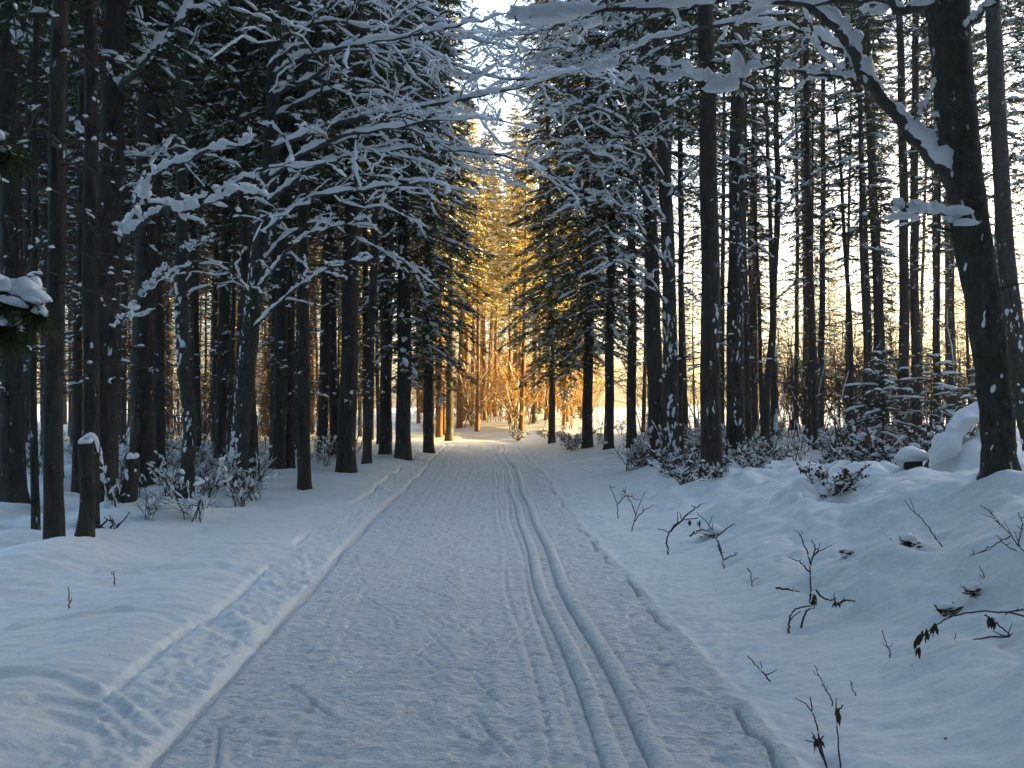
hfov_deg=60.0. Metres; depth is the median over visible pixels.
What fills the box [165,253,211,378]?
spruce tree
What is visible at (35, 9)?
spruce tree
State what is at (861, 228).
spruce tree
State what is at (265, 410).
leafless sapling
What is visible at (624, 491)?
upright twig
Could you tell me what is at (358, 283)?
slender young tree
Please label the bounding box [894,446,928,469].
tree stump
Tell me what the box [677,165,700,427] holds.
slender young tree
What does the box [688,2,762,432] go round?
spruce tree
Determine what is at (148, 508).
leafless shrub
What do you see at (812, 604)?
bent sprig
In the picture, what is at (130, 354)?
spruce tree
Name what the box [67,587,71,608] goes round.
wooden stick
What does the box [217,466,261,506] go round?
leafless shrub
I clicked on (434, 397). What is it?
young beech
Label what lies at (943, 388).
young spruce
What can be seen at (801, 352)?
leafless sapling
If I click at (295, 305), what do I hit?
spruce tree
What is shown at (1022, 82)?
spruce tree
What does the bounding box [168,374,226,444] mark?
leafless sapling
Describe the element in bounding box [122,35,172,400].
slender young tree
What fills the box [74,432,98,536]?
broken snag
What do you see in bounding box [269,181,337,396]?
spruce tree
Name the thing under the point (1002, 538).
bare branch
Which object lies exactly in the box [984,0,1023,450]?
beech tree
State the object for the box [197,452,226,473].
leafless shrub
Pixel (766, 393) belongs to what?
young tree
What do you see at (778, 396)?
leafless sapling
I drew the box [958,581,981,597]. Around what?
buried tuft
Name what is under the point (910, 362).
leafless sapling
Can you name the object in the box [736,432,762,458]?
leafless shrub
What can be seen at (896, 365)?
leafless sapling
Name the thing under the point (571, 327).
spruce tree
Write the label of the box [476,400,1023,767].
snow ground
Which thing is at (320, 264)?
slender young tree
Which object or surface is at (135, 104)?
slender young tree
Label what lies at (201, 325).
spruce tree
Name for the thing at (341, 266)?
spruce tree
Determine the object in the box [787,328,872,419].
leafless sapling
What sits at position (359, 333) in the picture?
spruce tree
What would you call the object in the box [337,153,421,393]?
spruce tree
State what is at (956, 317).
spruce tree
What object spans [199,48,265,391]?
spruce tree
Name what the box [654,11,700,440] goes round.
spruce tree
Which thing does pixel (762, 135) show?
spruce tree
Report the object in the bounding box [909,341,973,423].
leafless sapling
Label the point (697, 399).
leafless sapling
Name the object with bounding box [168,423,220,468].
leafless shrub
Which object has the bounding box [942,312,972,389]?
leafless sapling
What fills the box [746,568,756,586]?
upright twig
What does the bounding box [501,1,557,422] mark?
spruce tree
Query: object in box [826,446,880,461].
bramble bush
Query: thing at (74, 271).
slender young tree
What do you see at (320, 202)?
slender young tree
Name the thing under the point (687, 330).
slender young tree
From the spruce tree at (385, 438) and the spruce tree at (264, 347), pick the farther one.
the spruce tree at (264, 347)
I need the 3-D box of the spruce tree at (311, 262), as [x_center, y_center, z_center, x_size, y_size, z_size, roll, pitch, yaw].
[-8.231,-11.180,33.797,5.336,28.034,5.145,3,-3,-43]
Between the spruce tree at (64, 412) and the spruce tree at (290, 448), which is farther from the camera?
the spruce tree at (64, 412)
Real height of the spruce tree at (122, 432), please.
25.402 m
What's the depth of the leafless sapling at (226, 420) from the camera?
25.66 m
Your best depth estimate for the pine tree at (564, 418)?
49.61 m
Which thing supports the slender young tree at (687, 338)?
on the snow ground at (964, 694)
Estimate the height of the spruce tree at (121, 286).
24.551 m
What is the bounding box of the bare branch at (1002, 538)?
[970,505,1023,555]
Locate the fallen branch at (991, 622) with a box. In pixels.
[913,607,1023,658]
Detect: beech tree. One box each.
[69,0,346,498]
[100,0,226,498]
[150,0,623,488]
[429,0,767,462]
[504,0,1023,479]
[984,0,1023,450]
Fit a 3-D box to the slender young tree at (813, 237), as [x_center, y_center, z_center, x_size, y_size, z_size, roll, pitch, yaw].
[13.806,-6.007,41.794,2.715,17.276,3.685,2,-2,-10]
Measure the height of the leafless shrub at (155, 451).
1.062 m
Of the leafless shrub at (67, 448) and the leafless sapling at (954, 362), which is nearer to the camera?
the leafless shrub at (67, 448)
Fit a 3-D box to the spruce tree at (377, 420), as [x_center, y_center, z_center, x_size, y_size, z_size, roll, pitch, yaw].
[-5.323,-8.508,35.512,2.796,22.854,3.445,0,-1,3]
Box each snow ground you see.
[0,402,455,767]
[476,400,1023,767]
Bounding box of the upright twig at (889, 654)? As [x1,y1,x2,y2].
[882,631,892,657]
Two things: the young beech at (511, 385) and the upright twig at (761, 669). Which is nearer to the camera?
the upright twig at (761, 669)
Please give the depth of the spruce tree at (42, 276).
22.15 m
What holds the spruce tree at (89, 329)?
on the snow ground at (177, 623)
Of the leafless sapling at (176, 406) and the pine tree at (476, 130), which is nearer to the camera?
the leafless sapling at (176, 406)
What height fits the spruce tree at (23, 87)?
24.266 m
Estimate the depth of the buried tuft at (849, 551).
7.71 m
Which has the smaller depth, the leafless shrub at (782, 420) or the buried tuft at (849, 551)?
the buried tuft at (849, 551)
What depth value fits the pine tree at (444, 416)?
48.61 m
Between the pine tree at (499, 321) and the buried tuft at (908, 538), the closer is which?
the buried tuft at (908, 538)
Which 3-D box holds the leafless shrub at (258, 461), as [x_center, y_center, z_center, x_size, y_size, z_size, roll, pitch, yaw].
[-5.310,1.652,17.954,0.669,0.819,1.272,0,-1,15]
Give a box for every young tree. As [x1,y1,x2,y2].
[21,7,68,389]
[38,16,134,437]
[64,90,131,445]
[65,57,82,389]
[71,17,177,396]
[120,202,134,397]
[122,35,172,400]
[122,49,174,393]
[129,16,237,396]
[165,119,221,394]
[165,172,204,433]
[187,0,277,460]
[187,118,235,437]
[188,0,296,405]
[211,88,268,398]
[228,88,271,381]
[251,242,269,387]
[256,239,270,434]
[259,1,374,414]
[295,250,320,433]
[309,96,377,407]
[311,96,362,405]
[313,179,368,400]
[317,203,379,397]
[340,228,379,439]
[638,154,662,396]
[675,3,753,397]
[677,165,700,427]
[684,293,691,396]
[685,303,690,392]
[691,4,813,435]
[719,39,800,438]
[747,6,837,447]
[747,153,778,368]
[769,11,856,445]
[776,290,782,367]
[776,308,783,402]
[778,76,850,392]
[779,79,836,388]
[780,301,793,409]
[815,289,827,359]
[827,281,839,407]
[831,299,843,359]
[838,285,845,408]
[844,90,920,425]
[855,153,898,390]
[885,285,895,368]
[893,9,989,421]
[896,37,964,419]
[920,0,1023,434]
[924,36,998,434]
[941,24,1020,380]
[956,286,969,369]
[988,0,1023,299]
[1009,147,1023,318]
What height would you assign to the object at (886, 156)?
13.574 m
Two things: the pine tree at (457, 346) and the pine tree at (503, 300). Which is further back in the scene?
the pine tree at (457, 346)
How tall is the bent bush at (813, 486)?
0.784 m
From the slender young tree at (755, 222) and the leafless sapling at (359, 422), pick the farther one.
the leafless sapling at (359, 422)
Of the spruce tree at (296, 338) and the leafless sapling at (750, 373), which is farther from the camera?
the leafless sapling at (750, 373)
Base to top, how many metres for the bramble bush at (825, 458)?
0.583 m
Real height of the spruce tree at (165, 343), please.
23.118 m
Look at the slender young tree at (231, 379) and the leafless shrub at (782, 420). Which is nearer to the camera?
the slender young tree at (231, 379)
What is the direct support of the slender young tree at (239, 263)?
on the snow ground at (177, 623)
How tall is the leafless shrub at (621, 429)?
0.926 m
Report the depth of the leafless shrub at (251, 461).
17.99 m
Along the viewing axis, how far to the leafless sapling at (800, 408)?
28.89 m
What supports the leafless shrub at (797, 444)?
on the snow ground at (964, 694)
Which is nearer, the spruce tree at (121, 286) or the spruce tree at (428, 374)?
the spruce tree at (121, 286)
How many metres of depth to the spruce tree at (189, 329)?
41.88 m
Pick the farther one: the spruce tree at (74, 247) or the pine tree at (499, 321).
the pine tree at (499, 321)
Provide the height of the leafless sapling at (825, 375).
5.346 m
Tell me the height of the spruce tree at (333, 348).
30.283 m
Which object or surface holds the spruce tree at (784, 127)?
on the snow ground at (964, 694)
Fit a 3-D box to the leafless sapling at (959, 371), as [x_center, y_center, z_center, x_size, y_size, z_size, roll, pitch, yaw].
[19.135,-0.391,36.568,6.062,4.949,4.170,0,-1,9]
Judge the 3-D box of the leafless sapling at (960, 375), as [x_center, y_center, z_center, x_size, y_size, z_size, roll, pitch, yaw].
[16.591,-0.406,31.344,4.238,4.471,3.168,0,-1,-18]
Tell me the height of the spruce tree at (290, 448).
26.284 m
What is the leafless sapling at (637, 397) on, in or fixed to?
on the snow ground at (964, 694)
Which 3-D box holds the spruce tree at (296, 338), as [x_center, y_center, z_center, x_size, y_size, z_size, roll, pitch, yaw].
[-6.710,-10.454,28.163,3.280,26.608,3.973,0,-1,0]
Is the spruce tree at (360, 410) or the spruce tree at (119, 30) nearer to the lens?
the spruce tree at (119, 30)
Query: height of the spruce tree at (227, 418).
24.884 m
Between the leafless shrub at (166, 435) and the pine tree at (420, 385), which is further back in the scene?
the pine tree at (420, 385)
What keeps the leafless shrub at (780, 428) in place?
on the snow ground at (964, 694)
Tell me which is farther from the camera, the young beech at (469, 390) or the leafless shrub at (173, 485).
the young beech at (469, 390)
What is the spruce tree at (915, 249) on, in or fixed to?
on the snow ground at (964, 694)
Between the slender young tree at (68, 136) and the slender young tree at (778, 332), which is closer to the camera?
the slender young tree at (68, 136)
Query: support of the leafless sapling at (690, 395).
on the snow ground at (964, 694)
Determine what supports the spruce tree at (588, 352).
on the snow ground at (964, 694)
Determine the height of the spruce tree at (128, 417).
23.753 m
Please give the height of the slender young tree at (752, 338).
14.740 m
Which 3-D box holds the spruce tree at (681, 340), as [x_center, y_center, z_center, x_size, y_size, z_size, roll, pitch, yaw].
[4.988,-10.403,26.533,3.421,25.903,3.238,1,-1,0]
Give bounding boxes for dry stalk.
[795,697,827,767]
[835,698,842,767]
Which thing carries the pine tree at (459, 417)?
on the snow road
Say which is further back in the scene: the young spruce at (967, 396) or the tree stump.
the young spruce at (967, 396)
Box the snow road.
[148,413,800,767]
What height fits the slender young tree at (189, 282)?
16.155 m
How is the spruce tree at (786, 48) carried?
on the snow ground at (964, 694)
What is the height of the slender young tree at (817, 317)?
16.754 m
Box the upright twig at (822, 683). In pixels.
[814,665,832,705]
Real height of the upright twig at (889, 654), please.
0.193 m
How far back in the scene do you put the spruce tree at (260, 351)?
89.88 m
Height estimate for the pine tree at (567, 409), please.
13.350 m
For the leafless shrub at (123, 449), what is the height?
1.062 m
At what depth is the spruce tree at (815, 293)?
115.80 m
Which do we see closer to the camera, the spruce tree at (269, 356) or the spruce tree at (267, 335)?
the spruce tree at (269, 356)
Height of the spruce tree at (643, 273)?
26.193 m
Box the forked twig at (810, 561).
[788,530,831,591]
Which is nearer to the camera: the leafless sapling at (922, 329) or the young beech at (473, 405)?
the leafless sapling at (922, 329)
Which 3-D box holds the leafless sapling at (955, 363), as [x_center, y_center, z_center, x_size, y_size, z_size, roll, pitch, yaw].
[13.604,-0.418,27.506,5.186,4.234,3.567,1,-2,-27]
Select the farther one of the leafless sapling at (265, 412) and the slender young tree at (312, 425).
the slender young tree at (312, 425)
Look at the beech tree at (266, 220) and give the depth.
15.09 m
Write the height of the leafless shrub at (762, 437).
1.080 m
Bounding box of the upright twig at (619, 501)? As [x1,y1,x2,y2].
[610,487,637,518]
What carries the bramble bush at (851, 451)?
on the snow ground at (964, 694)
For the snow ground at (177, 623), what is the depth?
7.73 m
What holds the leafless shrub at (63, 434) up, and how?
on the snow ground at (177, 623)
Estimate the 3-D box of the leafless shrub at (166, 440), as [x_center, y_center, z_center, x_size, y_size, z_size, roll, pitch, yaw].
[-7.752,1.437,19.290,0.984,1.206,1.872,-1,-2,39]
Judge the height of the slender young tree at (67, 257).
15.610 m
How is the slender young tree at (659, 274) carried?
on the snow ground at (964, 694)
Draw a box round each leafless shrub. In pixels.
[26,432,71,474]
[26,442,70,474]
[38,429,71,447]
[63,436,71,458]
[100,444,140,507]
[118,425,129,448]
[118,426,182,454]
[119,432,168,480]
[119,454,160,496]
[125,478,175,519]
[139,439,240,522]
[143,435,180,495]
[151,441,208,483]
[151,448,227,488]
[151,464,194,499]
[158,473,190,499]
[165,423,182,451]
[165,432,215,468]
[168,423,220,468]
[176,432,209,461]
[195,451,216,484]
[195,458,233,497]
[195,460,236,496]
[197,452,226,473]
[202,452,225,469]
[206,453,273,507]
[213,453,281,500]
[214,444,275,496]
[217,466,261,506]
[228,445,283,480]
[248,449,276,478]
[258,437,273,465]
[310,422,337,466]
[310,423,337,457]
[314,447,325,463]
[329,433,336,450]
[593,418,617,443]
[602,422,662,470]
[613,413,662,465]
[614,417,625,434]
[633,416,695,448]
[679,421,700,442]
[681,424,700,452]
[688,408,725,450]
[721,420,770,448]
[722,439,742,462]
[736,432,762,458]
[759,412,790,428]
[767,415,829,460]
[770,416,788,441]
[807,412,874,453]
[814,405,861,452]
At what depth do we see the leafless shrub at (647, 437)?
20.75 m
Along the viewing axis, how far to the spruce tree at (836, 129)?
21.79 m
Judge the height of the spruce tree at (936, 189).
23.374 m
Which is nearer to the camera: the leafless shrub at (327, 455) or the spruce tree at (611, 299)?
the leafless shrub at (327, 455)
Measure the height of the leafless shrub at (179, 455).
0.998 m
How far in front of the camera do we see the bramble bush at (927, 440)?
13.80 m
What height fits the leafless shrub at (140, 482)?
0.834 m
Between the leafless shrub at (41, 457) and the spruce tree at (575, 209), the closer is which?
the leafless shrub at (41, 457)
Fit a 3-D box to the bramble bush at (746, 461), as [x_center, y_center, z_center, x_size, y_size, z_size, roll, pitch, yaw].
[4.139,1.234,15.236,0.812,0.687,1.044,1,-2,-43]
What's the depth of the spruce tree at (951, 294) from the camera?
35.29 m
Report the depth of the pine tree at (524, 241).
47.01 m
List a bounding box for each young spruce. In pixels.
[789,350,954,454]
[830,353,1022,443]
[934,367,1022,443]
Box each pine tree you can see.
[410,125,474,437]
[410,134,462,412]
[410,212,438,423]
[410,275,422,412]
[433,189,469,434]
[434,214,446,419]
[438,215,483,421]
[444,309,458,353]
[453,105,498,428]
[455,100,499,420]
[455,180,503,431]
[455,312,480,364]
[459,132,519,420]
[469,195,491,401]
[469,315,480,379]
[471,220,500,410]
[472,173,511,413]
[479,181,514,416]
[480,239,508,411]
[486,105,541,416]
[486,132,555,430]
[487,213,527,421]
[492,163,534,403]
[500,133,536,360]
[516,166,561,419]
[522,199,543,413]
[526,193,543,388]
[543,221,581,424]
[550,165,564,414]
[556,212,582,421]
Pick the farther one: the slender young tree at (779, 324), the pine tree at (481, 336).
the slender young tree at (779, 324)
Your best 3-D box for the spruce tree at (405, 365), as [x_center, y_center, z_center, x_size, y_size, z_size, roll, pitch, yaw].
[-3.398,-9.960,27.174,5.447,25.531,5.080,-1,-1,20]
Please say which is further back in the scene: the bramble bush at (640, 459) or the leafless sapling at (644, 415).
the leafless sapling at (644, 415)
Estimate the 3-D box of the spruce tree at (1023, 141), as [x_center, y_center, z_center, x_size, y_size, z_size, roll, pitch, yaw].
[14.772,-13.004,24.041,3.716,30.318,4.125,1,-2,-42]
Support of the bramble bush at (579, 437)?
on the snow ground at (964, 694)
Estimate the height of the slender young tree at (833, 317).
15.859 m
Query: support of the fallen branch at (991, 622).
on the snow ground at (964, 694)
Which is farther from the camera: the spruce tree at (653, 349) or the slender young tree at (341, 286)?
the slender young tree at (341, 286)
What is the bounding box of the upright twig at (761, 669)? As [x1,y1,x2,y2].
[748,656,775,681]
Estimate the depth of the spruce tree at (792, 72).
36.41 m
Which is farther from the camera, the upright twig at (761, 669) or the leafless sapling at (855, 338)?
the leafless sapling at (855, 338)
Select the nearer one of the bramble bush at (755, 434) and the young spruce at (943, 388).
the young spruce at (943, 388)
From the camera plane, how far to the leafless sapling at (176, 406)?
36.28 m
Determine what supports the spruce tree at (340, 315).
on the snow ground at (177, 623)
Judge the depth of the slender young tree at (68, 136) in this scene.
21.54 m
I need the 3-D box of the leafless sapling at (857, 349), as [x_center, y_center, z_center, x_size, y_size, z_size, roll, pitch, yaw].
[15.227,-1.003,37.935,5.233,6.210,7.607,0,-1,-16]
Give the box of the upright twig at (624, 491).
[622,488,653,531]
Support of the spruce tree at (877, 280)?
on the snow ground at (964, 694)
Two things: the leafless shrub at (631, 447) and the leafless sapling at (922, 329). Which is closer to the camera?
the leafless shrub at (631, 447)
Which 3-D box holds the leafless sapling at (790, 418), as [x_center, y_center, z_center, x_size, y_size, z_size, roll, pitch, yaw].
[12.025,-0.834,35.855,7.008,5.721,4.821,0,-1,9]
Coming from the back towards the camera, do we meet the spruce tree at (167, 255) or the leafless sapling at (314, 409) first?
the leafless sapling at (314, 409)
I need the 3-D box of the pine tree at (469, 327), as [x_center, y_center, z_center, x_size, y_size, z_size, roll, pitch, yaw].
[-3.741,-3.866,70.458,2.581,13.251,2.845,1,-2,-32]
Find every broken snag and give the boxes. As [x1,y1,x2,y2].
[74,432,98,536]
[118,453,140,502]
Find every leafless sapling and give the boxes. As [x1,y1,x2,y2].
[127,351,205,440]
[165,325,211,436]
[165,333,209,438]
[165,345,211,425]
[165,349,237,440]
[166,360,228,448]
[166,393,211,440]
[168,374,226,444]
[171,330,268,418]
[179,362,210,434]
[181,371,265,443]
[255,325,315,446]
[255,359,270,438]
[255,388,329,431]
[256,352,318,441]
[256,364,269,439]
[256,367,270,436]
[310,343,362,424]
[310,376,317,420]
[315,372,379,445]
[357,401,362,436]
[602,306,700,433]
[615,339,699,433]
[623,357,663,429]
[643,292,803,411]
[643,333,725,430]
[686,329,750,430]
[686,355,699,421]
[691,312,804,428]
[720,306,823,437]
[750,288,898,431]
[750,294,859,436]
[750,297,860,430]
[752,299,870,439]
[754,307,863,433]
[758,337,792,428]
[762,293,863,435]
[762,310,836,425]
[763,305,892,430]
[768,305,843,424]
[771,320,861,425]
[778,327,825,426]
[779,273,897,426]
[779,321,876,432]
[779,326,894,415]
[779,347,844,409]
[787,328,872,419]
[792,333,896,428]
[793,303,894,428]
[800,299,874,375]
[800,331,893,433]
[803,268,898,421]
[817,302,896,412]
[825,349,863,432]
[826,309,930,418]
[835,323,950,427]
[836,277,961,389]
[836,285,974,429]
[842,260,964,420]
[848,326,962,419]
[858,316,958,421]
[863,284,1023,429]
[871,307,970,427]
[896,311,978,430]
[909,335,964,427]
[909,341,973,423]
[924,340,973,410]
[925,330,973,417]
[926,295,1023,426]
[930,328,974,404]
[930,342,977,425]
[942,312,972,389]
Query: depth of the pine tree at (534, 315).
62.84 m
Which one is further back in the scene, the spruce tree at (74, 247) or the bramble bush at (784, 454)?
the spruce tree at (74, 247)
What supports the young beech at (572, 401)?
on the snow ground at (964, 694)
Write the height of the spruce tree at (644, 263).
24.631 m
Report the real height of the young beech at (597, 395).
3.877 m
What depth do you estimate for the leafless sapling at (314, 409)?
36.95 m
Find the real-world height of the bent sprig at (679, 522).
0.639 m
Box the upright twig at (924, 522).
[905,497,941,546]
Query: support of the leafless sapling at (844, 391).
on the snow ground at (964, 694)
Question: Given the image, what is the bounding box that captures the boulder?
[923,402,1023,472]
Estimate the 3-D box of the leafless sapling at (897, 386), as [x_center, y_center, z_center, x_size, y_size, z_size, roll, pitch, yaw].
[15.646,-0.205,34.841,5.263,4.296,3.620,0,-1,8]
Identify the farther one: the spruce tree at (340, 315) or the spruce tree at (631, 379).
the spruce tree at (340, 315)
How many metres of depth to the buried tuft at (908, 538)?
7.20 m
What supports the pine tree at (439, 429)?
on the snow road
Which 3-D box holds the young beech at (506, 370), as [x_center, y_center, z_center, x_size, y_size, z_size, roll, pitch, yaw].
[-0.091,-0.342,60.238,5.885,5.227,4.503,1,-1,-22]
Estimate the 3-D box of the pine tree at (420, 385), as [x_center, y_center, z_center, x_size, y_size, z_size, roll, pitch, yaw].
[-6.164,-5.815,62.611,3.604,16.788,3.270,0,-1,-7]
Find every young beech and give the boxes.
[412,361,446,419]
[412,363,453,420]
[436,334,514,426]
[445,365,487,417]
[453,356,498,425]
[455,355,505,422]
[456,364,487,424]
[464,344,531,421]
[470,368,505,418]
[473,331,543,415]
[473,342,508,412]
[478,327,561,424]
[484,349,546,432]
[486,345,533,406]
[489,366,544,429]
[491,365,548,428]
[528,386,544,414]
[530,366,569,424]
[545,373,582,428]
[547,341,603,418]
[566,368,614,413]
[568,350,622,419]
[573,354,603,414]
[577,352,626,414]
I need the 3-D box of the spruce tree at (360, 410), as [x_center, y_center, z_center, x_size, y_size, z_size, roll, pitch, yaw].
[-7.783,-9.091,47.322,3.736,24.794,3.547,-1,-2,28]
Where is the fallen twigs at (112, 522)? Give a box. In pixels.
[95,512,129,528]
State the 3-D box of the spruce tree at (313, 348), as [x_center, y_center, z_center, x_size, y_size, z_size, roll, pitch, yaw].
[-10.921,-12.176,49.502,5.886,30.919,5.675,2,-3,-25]
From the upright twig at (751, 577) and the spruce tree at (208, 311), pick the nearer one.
the upright twig at (751, 577)
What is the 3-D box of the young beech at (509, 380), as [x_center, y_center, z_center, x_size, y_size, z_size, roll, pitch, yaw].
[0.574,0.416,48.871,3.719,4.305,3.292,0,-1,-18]
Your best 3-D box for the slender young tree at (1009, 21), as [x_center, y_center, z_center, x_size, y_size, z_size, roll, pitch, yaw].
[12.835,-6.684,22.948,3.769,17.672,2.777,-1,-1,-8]
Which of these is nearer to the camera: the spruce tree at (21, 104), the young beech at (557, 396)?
the spruce tree at (21, 104)
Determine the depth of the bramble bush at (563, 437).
36.83 m
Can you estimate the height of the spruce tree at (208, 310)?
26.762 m
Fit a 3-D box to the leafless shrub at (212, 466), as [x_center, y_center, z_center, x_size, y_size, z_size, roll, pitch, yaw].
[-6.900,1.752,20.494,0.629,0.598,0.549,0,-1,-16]
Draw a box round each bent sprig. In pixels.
[659,503,710,554]
[775,587,854,632]
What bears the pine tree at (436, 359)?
on the snow road
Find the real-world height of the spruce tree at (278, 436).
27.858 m
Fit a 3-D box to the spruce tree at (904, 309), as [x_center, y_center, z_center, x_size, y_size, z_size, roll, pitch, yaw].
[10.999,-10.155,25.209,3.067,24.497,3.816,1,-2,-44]
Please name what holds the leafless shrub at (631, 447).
on the snow ground at (964, 694)
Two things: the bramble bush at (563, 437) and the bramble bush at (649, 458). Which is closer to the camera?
the bramble bush at (649, 458)
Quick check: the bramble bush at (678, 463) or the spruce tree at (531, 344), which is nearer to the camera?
the bramble bush at (678, 463)
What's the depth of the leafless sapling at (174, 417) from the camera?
33.18 m
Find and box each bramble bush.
[509,428,530,440]
[510,431,527,439]
[535,426,547,437]
[556,430,570,440]
[560,432,581,450]
[562,431,581,441]
[622,449,651,467]
[625,448,655,467]
[644,451,709,484]
[646,438,697,465]
[654,454,688,472]
[675,450,700,466]
[683,438,724,451]
[685,427,722,446]
[694,456,731,478]
[722,437,754,464]
[728,440,778,468]
[741,436,790,459]
[753,427,782,445]
[766,445,799,460]
[798,423,834,452]
[811,441,845,463]
[818,435,854,463]
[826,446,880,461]
[830,418,925,465]
[835,419,903,464]
[857,417,907,440]
[878,425,899,443]
[893,420,950,450]
[906,422,976,452]
[920,414,975,435]
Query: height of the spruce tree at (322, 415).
30.504 m
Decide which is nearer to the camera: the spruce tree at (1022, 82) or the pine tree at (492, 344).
the spruce tree at (1022, 82)
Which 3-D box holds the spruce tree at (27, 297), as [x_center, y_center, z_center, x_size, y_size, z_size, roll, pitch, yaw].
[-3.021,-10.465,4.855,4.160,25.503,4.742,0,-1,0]
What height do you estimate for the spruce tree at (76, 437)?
25.229 m
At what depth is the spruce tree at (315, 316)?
44.34 m
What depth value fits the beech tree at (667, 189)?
18.95 m
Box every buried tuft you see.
[692,523,722,538]
[839,548,854,558]
[890,532,922,547]
[934,601,963,616]
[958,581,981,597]
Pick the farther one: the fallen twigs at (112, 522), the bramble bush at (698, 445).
the bramble bush at (698, 445)
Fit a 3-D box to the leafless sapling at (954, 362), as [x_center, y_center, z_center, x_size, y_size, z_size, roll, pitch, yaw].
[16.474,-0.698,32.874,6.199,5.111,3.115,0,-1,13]
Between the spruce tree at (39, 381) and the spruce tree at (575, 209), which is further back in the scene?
the spruce tree at (39, 381)
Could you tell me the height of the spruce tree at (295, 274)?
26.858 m
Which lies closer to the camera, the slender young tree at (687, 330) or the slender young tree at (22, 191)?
the slender young tree at (22, 191)
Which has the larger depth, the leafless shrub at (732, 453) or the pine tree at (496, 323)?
the pine tree at (496, 323)
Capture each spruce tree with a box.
[0,0,102,503]
[0,0,128,365]
[0,0,174,539]
[0,0,177,529]
[0,0,298,502]
[4,0,193,527]
[17,0,137,477]
[17,4,79,371]
[22,1,78,465]
[22,7,134,456]
[25,8,129,410]
[26,0,200,436]
[26,2,157,493]
[37,312,67,421]
[38,187,82,436]
[47,0,281,486]
[63,316,67,423]
[66,93,175,444]
[67,5,211,412]
[67,97,136,390]
[71,0,264,478]
[72,99,134,436]
[120,8,218,384]
[122,18,209,396]
[122,71,253,406]
[122,175,132,428]
[123,28,216,395]
[123,138,172,396]
[125,0,354,481]
[128,0,282,458]
[130,17,231,436]
[162,0,249,451]
[165,147,237,401]
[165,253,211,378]
[165,288,174,386]
[167,0,389,468]
[173,26,258,447]
[173,256,211,397]
[186,2,254,444]
[187,0,431,489]
[188,42,239,440]
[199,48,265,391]
[199,107,253,434]
[199,257,231,390]
[199,279,210,390]
[203,0,377,468]
[208,232,258,389]
[210,1,344,457]
[222,102,341,357]
[235,154,295,436]
[237,73,343,401]
[237,87,310,399]
[249,0,474,472]
[250,10,413,456]
[254,1,330,398]
[255,2,395,454]
[256,117,268,399]
[256,307,267,386]
[257,255,270,380]
[258,12,342,454]
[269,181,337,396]
[295,208,337,431]
[296,181,337,435]
[311,13,370,370]
[314,0,437,463]
[314,0,496,460]
[316,66,360,372]
[322,0,420,437]
[323,211,375,403]
[335,57,394,410]
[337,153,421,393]
[341,12,452,454]
[357,267,362,435]
[358,58,396,443]
[359,0,494,453]
[360,6,438,412]
[368,37,424,405]
[421,3,497,440]
[474,102,506,414]
[485,181,531,407]
[485,304,507,376]
[493,0,603,443]
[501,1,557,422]
[508,0,661,448]
[526,284,544,410]
[542,0,691,449]
[547,0,699,447]
[551,78,597,415]
[552,0,605,390]
[552,32,600,417]
[559,0,749,458]
[575,3,831,476]
[616,38,675,400]
[621,42,677,431]
[622,3,731,449]
[623,11,678,394]
[638,10,699,388]
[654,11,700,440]
[675,2,803,464]
[683,4,728,391]
[685,3,817,448]
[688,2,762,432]
[717,2,797,431]
[718,5,794,380]
[718,6,815,434]
[725,236,728,333]
[747,208,769,409]
[761,6,836,429]
[761,6,868,449]
[769,9,836,422]
[771,2,883,427]
[779,9,845,374]
[787,3,895,437]
[795,1,938,428]
[801,243,826,343]
[814,13,876,417]
[814,187,845,399]
[819,1,929,438]
[827,4,897,429]
[839,12,906,397]
[839,14,909,340]
[848,0,957,433]
[866,11,947,431]
[871,251,893,336]
[888,8,974,421]
[894,0,944,374]
[896,1,990,418]
[905,0,987,423]
[955,261,969,367]
[962,0,1023,312]
[973,0,1023,276]
[977,0,1023,309]
[1003,0,1023,303]
[1005,9,1023,279]
[1008,8,1023,301]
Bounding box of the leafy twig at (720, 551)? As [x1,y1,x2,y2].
[697,512,737,568]
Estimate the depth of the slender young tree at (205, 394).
37.33 m
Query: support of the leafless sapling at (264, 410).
on the snow ground at (177, 623)
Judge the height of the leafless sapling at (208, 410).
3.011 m
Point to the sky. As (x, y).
(501, 6)
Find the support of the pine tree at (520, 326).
on the snow ground at (964, 694)
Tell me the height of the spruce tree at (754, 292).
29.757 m
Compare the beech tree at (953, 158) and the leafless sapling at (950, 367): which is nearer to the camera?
the beech tree at (953, 158)
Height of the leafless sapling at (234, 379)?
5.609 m
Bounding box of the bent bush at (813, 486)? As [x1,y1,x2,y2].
[769,457,873,509]
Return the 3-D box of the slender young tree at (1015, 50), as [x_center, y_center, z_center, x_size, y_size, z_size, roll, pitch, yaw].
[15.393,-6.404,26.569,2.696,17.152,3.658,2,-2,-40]
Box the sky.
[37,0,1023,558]
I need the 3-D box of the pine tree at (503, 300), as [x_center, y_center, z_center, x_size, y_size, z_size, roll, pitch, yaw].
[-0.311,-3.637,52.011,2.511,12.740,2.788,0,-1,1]
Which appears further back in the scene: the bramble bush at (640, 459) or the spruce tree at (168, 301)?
the spruce tree at (168, 301)
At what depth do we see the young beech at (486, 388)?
55.15 m
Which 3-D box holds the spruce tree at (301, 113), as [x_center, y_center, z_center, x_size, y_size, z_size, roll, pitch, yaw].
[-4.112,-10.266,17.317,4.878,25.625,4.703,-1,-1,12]
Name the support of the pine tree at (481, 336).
on the snow road
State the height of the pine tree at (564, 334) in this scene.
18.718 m

